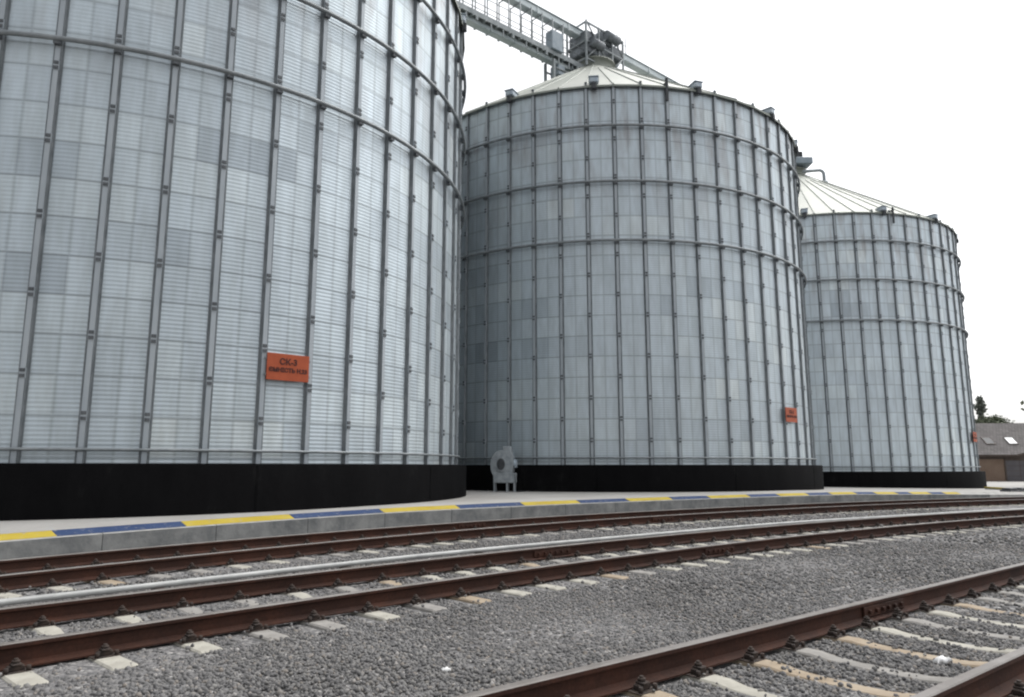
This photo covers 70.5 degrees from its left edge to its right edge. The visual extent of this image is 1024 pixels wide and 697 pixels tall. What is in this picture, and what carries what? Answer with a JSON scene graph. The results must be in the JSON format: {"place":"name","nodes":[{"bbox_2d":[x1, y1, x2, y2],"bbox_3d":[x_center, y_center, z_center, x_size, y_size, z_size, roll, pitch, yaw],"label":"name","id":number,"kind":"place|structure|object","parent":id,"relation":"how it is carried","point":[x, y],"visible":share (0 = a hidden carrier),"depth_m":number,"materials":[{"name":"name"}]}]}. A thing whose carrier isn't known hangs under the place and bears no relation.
{"place":"outdoors","nodes":[
{"label":"outdoors","id":0,"kind":"place"},
{"bbox_2d":[0,481,1023,533],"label":"pavement","id":1,"kind":"structure","parent":0,"point":[470,497],"depth_m":22.71,"materials":[{"name":"concrete"}]},
{"bbox_2d":[0,0,466,520],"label":"grain silo","id":2,"kind":"object","parent":1,"relation":"on","point":[206,206],"visible":1,"depth_m":17.46,"materials":[{"name":"metal"}]},
{"bbox_2d":[264,352,309,382],"bbox_3d":[-5.532,0.473,17.888,1.180,0.660,0.071,8,-12,-42],"label":"sign","id":3,"kind":"object","parent":2,"relation":"attached to","point":[286,367],"visible":1,"depth_m":17.85,"materials":[{"name":"orange metal"}]},
{"bbox_2d":[490,446,524,491],"bbox_3d":[-0.136,4.982,29.960,1.381,1.844,1.071,-1,-9,8],"label":"aeration fan","id":4,"kind":"object","parent":1,"relation":"on","point":[503,465],"visible":0.97,"depth_m":29.54},
{"bbox_2d":[458,56,823,493],"bbox_3d":[5.030,-4.546,42.427,22.800,26.901,22.800,0,-9,0],"label":"grain silo","id":5,"kind":"object","parent":1,"relation":"on","point":[633,282],"visible":0.81,"depth_m":31.86,"materials":[{"name":"metal"}]},
{"bbox_2d":[456,0,679,83],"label":"conveyor gallery","id":6,"kind":"object","parent":5,"relation":"on","point":[586,43],"visible":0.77,"depth_m":41.91,"materials":[{"name":"metal"}]},
{"bbox_2d":[784,407,797,422],"bbox_3d":[12.713,3.027,33.016,1.180,0.660,0.071,9,-13,-43],"label":"sign","id":7,"kind":"object","parent":5,"relation":"attached to","point":[791,414],"visible":1,"depth_m":32.95,"materials":[{"name":"orange metal"}]},
{"bbox_2d":[796,151,986,488],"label":"grain silo","id":8,"kind":"object","parent":1,"relation":"on","point":[890,379],"visible":0.46,"depth_m":46.69,"materials":[{"name":"metal"}]},
{"bbox_2d":[972,432,976,441],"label":"sign","id":9,"kind":"object","parent":8,"relation":"attached to","point":[974,436],"visible":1,"depth_m":48.64,"materials":[{"name":"orange metal"}]},
{"bbox_2d":[984,487,1003,489],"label":"kerb edge","id":10,"kind":"object","parent":1,"relation":"on","point":[994,488],"visible":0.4,"depth_m":42.01,"materials":[{"name":"concrete"}]},
{"bbox_2d":[1000,488,1023,491],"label":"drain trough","id":11,"kind":"object","parent":1,"relation":"on","point":[1012,490],"visible":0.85,"depth_m":35.53,"materials":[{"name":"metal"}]},
{"bbox_2d":[457,0,1023,422],"label":"sky","id":12,"kind":"structure","parent":0,"point":[917,106],"materials":[{"name":"white"}]},
{"bbox_2d":[975,423,1023,480],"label":"house","id":13,"kind":"structure","parent":0,"point":[1000,446],"depth_m":77.31,"materials":[{"name":"brown paint"}]},
{"bbox_2d":[980,437,995,444],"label":"roof window","id":14,"kind":"structure","parent":13,"relation":"in","point":[987,440],"depth_m":78.86,"materials":[{"name":"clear glass"}]},
{"bbox_2d":[1003,437,1017,443],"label":"roof window","id":15,"kind":"structure","parent":13,"relation":"in","point":[1010,440],"depth_m":78.65,"materials":[{"name":"white glass"}]},
{"bbox_2d":[1006,461,1023,480],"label":"garage door","id":16,"kind":"structure","parent":13,"relation":"in","point":[1015,469],"depth_m":76.73,"materials":[{"name":"grey metal"}]},
{"label":"ground","id":17,"kind":"structure","parent":0,"visible":0},
{"bbox_2d":[0,492,989,559],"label":"painted kerb","id":18,"kind":"structure","parent":17,"relation":"on","point":[41,543],"depth_m":17.05,"materials":[{"name":"concrete"}]},
{"bbox_2d":[0,505,1023,696],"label":"ballast","id":19,"kind":"structure","parent":17,"relation":"on","point":[88,667],"depth_m":6.92,"materials":[{"name":"grey gravel"}]},
{"bbox_2d":[0,586,20,598],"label":"sleeper","id":20,"kind":"object","parent":19,"relation":"on","point":[6,595],"visible":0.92,"depth_m":8.34,"materials":[{"name":"concrete"}]},
{"bbox_2d":[0,658,48,687],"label":"sleeper","id":21,"kind":"object","parent":19,"relation":"on","point":[16,671],"visible":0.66,"depth_m":5.10,"materials":[{"name":"concrete"}]},
{"bbox_2d":[0,571,75,591],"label":"sleeper","id":22,"kind":"object","parent":19,"relation":"on","point":[52,583],"visible":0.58,"depth_m":8.87,"materials":[{"name":"concrete"}]},
{"bbox_2d":[22,615,138,670],"bbox_3d":[-3.842,2.539,6.236,2.700,0.279,0.290,-8,-12,42],"label":"sleeper","id":23,"kind":"object","parent":19,"relation":"on","point":[107,657],"visible":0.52,"depth_m":5.62,"materials":[{"name":"concrete"}]},
{"bbox_2d":[35,563,125,584],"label":"sleeper","id":24,"kind":"object","parent":19,"relation":"on","point":[102,578],"visible":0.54,"depth_m":9.38,"materials":[{"name":"concrete"}]},
{"bbox_2d":[84,559,173,579],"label":"sleeper","id":25,"kind":"object","parent":19,"relation":"on","point":[150,572],"visible":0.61,"depth_m":9.89,"materials":[{"name":"grey concrete"}]},
{"bbox_2d":[105,605,222,654],"bbox_3d":[-3.381,2.618,6.721,2.700,0.279,0.290,-9,-13,43],"label":"sleeper","id":26,"kind":"object","parent":19,"relation":"on","point":[122,614],"visible":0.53,"depth_m":6.10,"materials":[{"name":"concrete"}]},
{"bbox_2d":[125,555,212,573],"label":"sleeper","id":27,"kind":"object","parent":19,"relation":"on","point":[192,567],"visible":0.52,"depth_m":10.37,"materials":[{"name":"grey concrete"}]},
{"bbox_2d":[164,551,250,568],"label":"sleeper","id":28,"kind":"object","parent":19,"relation":"on","point":[231,563],"visible":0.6,"depth_m":10.86,"materials":[{"name":"concrete"}]},
{"bbox_2d":[167,597,289,641],"bbox_3d":[-2.970,2.688,7.147,2.700,0.279,0.290,-9,-13,43],"label":"sleeper","id":29,"kind":"object","parent":19,"relation":"on","point":[256,628],"visible":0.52,"depth_m":6.52,"materials":[{"name":"grey concrete"}]},
{"bbox_2d":[203,548,289,563],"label":"sleeper","id":30,"kind":"object","parent":19,"relation":"on","point":[269,558],"visible":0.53,"depth_m":11.37,"materials":[{"name":"concrete"}]},
{"bbox_2d":[242,545,315,559],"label":"sleeper","id":31,"kind":"object","parent":19,"relation":"on","point":[298,555],"visible":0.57,"depth_m":11.78,"materials":[{"name":"grey concrete"}]},
{"bbox_2d":[226,590,346,631],"bbox_3d":[-2.550,2.758,7.576,2.700,0.279,0.290,-9,-13,44],"label":"sleeper","id":32,"kind":"object","parent":19,"relation":"on","point":[315,620],"visible":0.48,"depth_m":6.92,"materials":[{"name":"grey concrete"}]},
{"bbox_2d":[275,542,349,556],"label":"sleeper","id":33,"kind":"object","parent":19,"relation":"on","point":[331,551],"visible":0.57,"depth_m":12.26,"materials":[{"name":"grey concrete"}]},
{"bbox_2d":[279,584,399,620],"bbox_3d":[-2.108,2.830,8.020,0.290,0.279,2.700,9,-13,-44],"label":"sleeper","id":34,"kind":"object","parent":19,"relation":"on","point":[291,589],"visible":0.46,"depth_m":7.36,"materials":[{"name":"concrete"}]},
{"bbox_2d":[304,539,378,553],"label":"sleeper","id":35,"kind":"object","parent":19,"relation":"on","point":[359,549],"visible":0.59,"depth_m":12.73,"materials":[{"name":"concrete"}]},
{"bbox_2d":[331,537,404,550],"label":"sleeper","id":36,"kind":"object","parent":19,"relation":"on","point":[386,546],"visible":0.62,"depth_m":13.15,"materials":[{"name":"grey concrete"}]},
{"bbox_2d":[324,578,446,612],"bbox_3d":[-1.673,2.900,8.449,0.290,0.279,2.700,9,-13,-44],"label":"sleeper","id":37,"kind":"object","parent":19,"relation":"on","point":[414,600],"visible":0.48,"depth_m":7.79,"materials":[{"name":"grey concrete"}]},
{"bbox_2d":[359,535,430,547],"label":"sleeper","id":38,"kind":"object","parent":19,"relation":"on","point":[412,544],"visible":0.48,"depth_m":13.58,"materials":[{"name":"concrete"}]},
{"bbox_2d":[383,533,453,545],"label":"sleeper","id":39,"kind":"object","parent":19,"relation":"on","point":[436,541],"visible":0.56,"depth_m":14.02,"materials":[{"name":"concrete"}]},
{"bbox_2d":[366,573,490,604],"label":"sleeper","id":40,"kind":"object","parent":19,"relation":"on","point":[458,596],"visible":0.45,"depth_m":8.23,"materials":[{"name":"concrete"}]},
{"bbox_2d":[407,531,476,542],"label":"sleeper","id":41,"kind":"object","parent":19,"relation":"on","point":[459,538],"visible":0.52,"depth_m":14.48,"materials":[{"name":"concrete"}]},
{"bbox_2d":[431,529,500,539],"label":"sleeper","id":42,"kind":"object","parent":19,"relation":"on","point":[483,536],"visible":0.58,"depth_m":14.96,"materials":[{"name":"grey concrete"}]},
{"bbox_2d":[408,568,531,596],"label":"sleeper","id":43,"kind":"object","parent":19,"relation":"on","point":[502,588],"visible":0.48,"depth_m":8.68,"materials":[{"name":"concrete"}]},
{"bbox_2d":[452,527,518,538],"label":"sleeper","id":44,"kind":"object","parent":19,"relation":"on","point":[502,534],"visible":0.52,"depth_m":15.36,"materials":[{"name":"concrete"}]},
{"bbox_2d":[443,564,566,590],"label":"sleeper","id":45,"kind":"object","parent":19,"relation":"on","point":[536,581],"visible":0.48,"depth_m":9.09,"materials":[{"name":"concrete"}]},
{"bbox_2d":[473,526,539,536],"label":"sleeper","id":46,"kind":"object","parent":19,"relation":"on","point":[523,532],"visible":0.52,"depth_m":15.76,"materials":[{"name":"concrete"}]},
{"bbox_2d":[0,516,1023,671],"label":"rail","id":47,"kind":"object","parent":19,"relation":"on","point":[37,651],"visible":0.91,"depth_m":7.39,"materials":[{"name":"metal"}]},
{"bbox_2d":[0,509,1023,629],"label":"rail","id":48,"kind":"object","parent":19,"relation":"on","point":[19,616],"visible":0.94,"depth_m":9.27,"materials":[{"name":"metal"}]},
{"bbox_2d":[0,499,1023,590],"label":"rail","id":49,"kind":"object","parent":19,"relation":"on","point":[22,580],"visible":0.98,"depth_m":12.73,"materials":[{"name":"metal"}]},
{"bbox_2d":[0,497,1023,573],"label":"rail","id":50,"kind":"object","parent":19,"relation":"on","point":[15,565],"visible":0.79,"depth_m":14.19,"materials":[{"name":"metal"}]},
{"bbox_2d":[0,508,1023,605],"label":"pipe","id":51,"kind":"object","parent":19,"relation":"on","point":[81,593],"visible":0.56,"depth_m":10.43,"materials":[{"name":"metal"}]},
{"bbox_2d":[493,524,558,534],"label":"sleeper","id":52,"kind":"object","parent":19,"relation":"on","point":[540,532],"visible":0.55,"depth_m":16.18,"materials":[{"name":"grey concrete"}]},
{"bbox_2d":[477,560,598,584],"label":"sleeper","id":53,"kind":"object","parent":19,"relation":"on","point":[570,577],"visible":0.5,"depth_m":9.51,"materials":[{"name":"concrete"}]},
{"bbox_2d":[513,523,576,532],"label":"sleeper","id":54,"kind":"object","parent":19,"relation":"on","point":[562,529],"visible":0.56,"depth_m":16.61,"materials":[{"name":"grey concrete"}]},
{"bbox_2d":[532,522,594,531],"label":"sleeper","id":55,"kind":"object","parent":19,"relation":"on","point":[580,528],"visible":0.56,"depth_m":16.99,"materials":[{"name":"grey concrete"}]},
{"bbox_2d":[509,557,627,579],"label":"sleeper","id":56,"kind":"object","parent":19,"relation":"on","point":[600,571],"visible":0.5,"depth_m":9.93,"materials":[{"name":"concrete"}]},
{"bbox_2d":[550,520,612,529],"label":"sleeper","id":57,"kind":"object","parent":19,"relation":"on","point":[597,527],"visible":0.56,"depth_m":17.41,"materials":[{"name":"concrete"}]},
{"bbox_2d":[538,553,655,575],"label":"sleeper","id":58,"kind":"object","parent":19,"relation":"on","point":[627,567],"visible":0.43,"depth_m":10.31,"materials":[{"name":"grey concrete"}]},
{"bbox_2d":[569,519,629,528],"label":"sleeper","id":59,"kind":"object","parent":19,"relation":"on","point":[615,525],"visible":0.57,"depth_m":17.75,"materials":[{"name":"grey concrete"}]},
{"bbox_2d":[585,518,645,527],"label":"sleeper","id":60,"kind":"object","parent":19,"relation":"on","point":[631,524],"visible":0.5,"depth_m":18.15,"materials":[{"name":"grey concrete"}]},
{"bbox_2d":[569,550,681,570],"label":"sleeper","id":61,"kind":"object","parent":19,"relation":"on","point":[655,564],"visible":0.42,"depth_m":10.73,"materials":[{"name":"concrete"}]},
{"bbox_2d":[602,517,660,525],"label":"sleeper","id":62,"kind":"object","parent":19,"relation":"on","point":[648,523],"visible":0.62,"depth_m":18.58,"materials":[{"name":"concrete"}]},
{"bbox_2d":[618,516,676,524],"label":"sleeper","id":63,"kind":"object","parent":19,"relation":"on","point":[664,521],"visible":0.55,"depth_m":18.94,"materials":[{"name":"concrete"}]},
{"bbox_2d":[621,675,676,696],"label":"sleeper","id":64,"kind":"object","parent":19,"relation":"on","point":[642,687],"visible":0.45,"depth_m":4.73,"materials":[{"name":"concrete"}]},
{"bbox_2d":[593,548,707,566],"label":"sleeper","id":65,"kind":"object","parent":19,"relation":"on","point":[680,560],"visible":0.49,"depth_m":11.11,"materials":[{"name":"concrete"}]},
{"bbox_2d":[634,515,694,523],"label":"sleeper","id":66,"kind":"object","parent":19,"relation":"on","point":[679,520],"visible":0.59,"depth_m":19.25,"materials":[{"name":"concrete"}]},
{"bbox_2d":[617,545,730,563],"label":"sleeper","id":67,"kind":"object","parent":19,"relation":"on","point":[702,557],"visible":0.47,"depth_m":11.52,"materials":[{"name":"concrete"}]},
{"bbox_2d":[650,514,709,522],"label":"sleeper","id":68,"kind":"object","parent":19,"relation":"on","point":[695,520],"visible":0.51,"depth_m":19.64,"materials":[{"name":"concrete"}]},
{"bbox_2d":[639,543,753,559],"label":"sleeper","id":69,"kind":"object","parent":19,"relation":"on","point":[727,554],"visible":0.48,"depth_m":11.94,"materials":[{"name":"concrete"}]},
{"bbox_2d":[665,540,773,556],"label":"sleeper","id":70,"kind":"object","parent":19,"relation":"on","point":[673,543],"visible":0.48,"depth_m":12.34,"materials":[{"name":"concrete"}]},
{"bbox_2d":[679,660,780,696],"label":"sleeper","id":71,"kind":"object","parent":19,"relation":"on","point":[698,669],"visible":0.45,"depth_m":4.98,"materials":[{"name":"concrete"}]},
{"bbox_2d":[706,511,764,518],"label":"sleeper","id":72,"kind":"object","parent":19,"relation":"on","point":[750,515],"visible":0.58,"depth_m":21.05,"materials":[{"name":"grey concrete"}]},
{"bbox_2d":[685,538,791,554],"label":"sleeper","id":73,"kind":"object","parent":19,"relation":"on","point":[767,549],"visible":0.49,"depth_m":12.70,"materials":[{"name":"concrete"}]},
{"bbox_2d":[704,536,812,551],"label":"sleeper","id":74,"kind":"object","parent":19,"relation":"on","point":[787,546],"visible":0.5,"depth_m":13.10,"materials":[{"name":"concrete"}]},
{"bbox_2d":[725,535,831,549],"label":"sleeper","id":75,"kind":"object","parent":19,"relation":"on","point":[805,544],"visible":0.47,"depth_m":13.49,"materials":[{"name":"concrete"}]},
{"bbox_2d":[744,533,848,546],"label":"sleeper","id":76,"kind":"object","parent":19,"relation":"on","point":[823,541],"visible":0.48,"depth_m":13.87,"materials":[{"name":"concrete"}]},
{"bbox_2d":[756,531,863,544],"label":"sleeper","id":77,"kind":"object","parent":19,"relation":"on","point":[839,540],"visible":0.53,"depth_m":14.23,"materials":[{"name":"grey concrete"}]},
{"bbox_2d":[731,646,914,696],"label":"sleeper","id":78,"kind":"object","parent":19,"relation":"on","point":[752,658],"visible":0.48,"depth_m":5.22,"materials":[{"name":"concrete"}]},
{"bbox_2d":[775,530,879,542],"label":"sleeper","id":79,"kind":"object","parent":19,"relation":"on","point":[785,532],"visible":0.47,"depth_m":14.58,"materials":[{"name":"grey concrete"}]},
{"bbox_2d":[788,528,893,540],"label":"sleeper","id":80,"kind":"object","parent":19,"relation":"on","point":[802,532],"visible":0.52,"depth_m":14.96,"materials":[{"name":"concrete"}]},
{"bbox_2d":[807,527,908,538],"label":"sleeper","id":81,"kind":"object","parent":19,"relation":"on","point":[818,529],"visible":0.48,"depth_m":15.34,"materials":[{"name":"concrete"}]},
{"bbox_2d":[826,526,924,536],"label":"sleeper","id":82,"kind":"object","parent":19,"relation":"on","point":[833,528],"visible":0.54,"depth_m":15.67,"materials":[{"name":"concrete"}]},
{"bbox_2d":[842,525,936,535],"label":"sleeper","id":83,"kind":"object","parent":19,"relation":"on","point":[847,527],"visible":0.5,"depth_m":15.98,"materials":[{"name":"grey concrete"}]},
{"bbox_2d":[772,635,1023,696],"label":"sleeper","id":84,"kind":"object","parent":19,"relation":"on","point":[792,644],"visible":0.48,"depth_m":5.48,"materials":[{"name":"grey concrete"}]},
{"bbox_2d":[815,624,986,667],"bbox_3d":[3.230,2.463,5.775,0.290,0.279,2.700,7,-12,-38],"label":"sleeper","id":85,"kind":"object","parent":19,"relation":"on","point":[833,632],"visible":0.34,"depth_m":6.05,"materials":[{"name":"concrete"}]},
{"bbox_2d":[853,523,951,533],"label":"sleeper","id":86,"kind":"object","parent":19,"relation":"on","point":[931,531],"visible":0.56,"depth_m":16.35,"materials":[{"name":"concrete"}]},
{"bbox_2d":[868,522,965,532],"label":"sleeper","id":87,"kind":"object","parent":19,"relation":"on","point":[944,529],"visible":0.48,"depth_m":16.69,"materials":[{"name":"concrete"}]},
{"bbox_2d":[884,521,979,531],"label":"sleeper","id":88,"kind":"object","parent":19,"relation":"on","point":[955,529],"visible":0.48,"depth_m":17.02,"materials":[{"name":"grey concrete"}]},
{"bbox_2d":[850,616,1016,653],"bbox_3d":[3.707,2.525,6.152,0.290,0.279,2.700,7,-12,-38],"label":"sleeper","id":89,"kind":"object","parent":19,"relation":"on","point":[866,622],"visible":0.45,"depth_m":6.43,"materials":[{"name":"concrete"}]},
{"bbox_2d":[454,562,1023,696],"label":"rail","id":90,"kind":"object","parent":89,"relation":"on","point":[610,677],"visible":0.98,"depth_m":5.51,"materials":[{"name":"metal"}]},
{"bbox_2d":[932,655,952,663],"bbox_3d":[3.237,2.347,5.470,0.131,0.063,0.086,0,-9,0],"label":"plastic scrap","id":91,"kind":"object","parent":19,"relation":"on","point":[942,659],"visible":1,"depth_m":5.44,"materials":[{"name":"white plastic"}]},
{"bbox_2d":[896,520,991,529],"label":"sleeper","id":92,"kind":"object","parent":19,"relation":"on","point":[906,523],"visible":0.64,"depth_m":17.38,"materials":[{"name":"concrete"}]},
{"bbox_2d":[883,608,1023,641],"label":"sleeper","id":93,"kind":"object","parent":19,"relation":"on","point":[902,619],"visible":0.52,"depth_m":6.86,"materials":[{"name":"grey concrete"}]},
{"bbox_2d":[910,519,1004,528],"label":"sleeper","id":94,"kind":"object","parent":19,"relation":"on","point":[917,521],"visible":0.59,"depth_m":17.70,"materials":[{"name":"grey concrete"}]},
{"bbox_2d":[911,646,1023,696],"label":"rail","id":95,"kind":"object","parent":19,"relation":"on","point":[997,677],"visible":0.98,"depth_m":4.61,"materials":[{"name":"metal"}]},
{"bbox_2d":[911,601,1023,627],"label":"sleeper","id":96,"kind":"object","parent":19,"relation":"on","point":[924,607],"visible":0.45,"depth_m":7.27,"materials":[{"name":"concrete"}]},
{"bbox_2d":[925,518,1016,527],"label":"sleeper","id":97,"kind":"object","parent":19,"relation":"on","point":[995,524],"visible":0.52,"depth_m":18.01,"materials":[{"name":"concrete"}]},
{"bbox_2d":[939,518,1021,526],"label":"sleeper","id":98,"kind":"object","parent":19,"relation":"on","point":[943,519],"visible":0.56,"depth_m":18.33,"materials":[{"name":"concrete"}]},
{"bbox_2d":[939,594,1023,615],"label":"sleeper","id":99,"kind":"object","parent":19,"relation":"on","point":[949,600],"visible":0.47,"depth_m":7.73,"materials":[{"name":"concrete"}]},
{"bbox_2d":[949,517,1023,525],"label":"sleeper","id":100,"kind":"object","parent":19,"relation":"on","point":[1019,522],"visible":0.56,"depth_m":18.68,"materials":[{"name":"grey concrete"}]},
{"bbox_2d":[961,588,1023,605],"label":"sleeper","id":101,"kind":"object","parent":19,"relation":"on","point":[971,593],"visible":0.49,"depth_m":8.12,"materials":[{"name":"grey concrete"}]},
{"bbox_2d":[983,582,1023,596],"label":"sleeper","id":102,"kind":"object","parent":19,"relation":"on","point":[992,587],"visible":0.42,"depth_m":8.54,"materials":[{"name":"grey concrete"}]},
{"bbox_2d":[1001,578,1023,588],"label":"sleeper","id":103,"kind":"object","parent":19,"relation":"on","point":[1010,582],"visible":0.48,"depth_m":8.96,"materials":[{"name":"concrete"}]},
{"bbox_2d":[974,395,987,422],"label":"tree","id":104,"kind":"object","parent":17,"relation":"on","point":[980,405],"visible":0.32,"depth_m":111.79,"materials":[{"name":"green plant"}]},
{"bbox_2d":[975,412,1014,422],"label":"tree","id":105,"kind":"object","parent":17,"relation":"on","point":[993,419],"visible":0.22,"depth_m":107.04,"materials":[{"name":"green plant"}]},
{"bbox_2d":[984,492,1023,496],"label":"bare kerb","id":106,"kind":"structure","parent":17,"relation":"on","point":[1006,494],"depth_m":33.48,"materials":[{"name":"concrete"}]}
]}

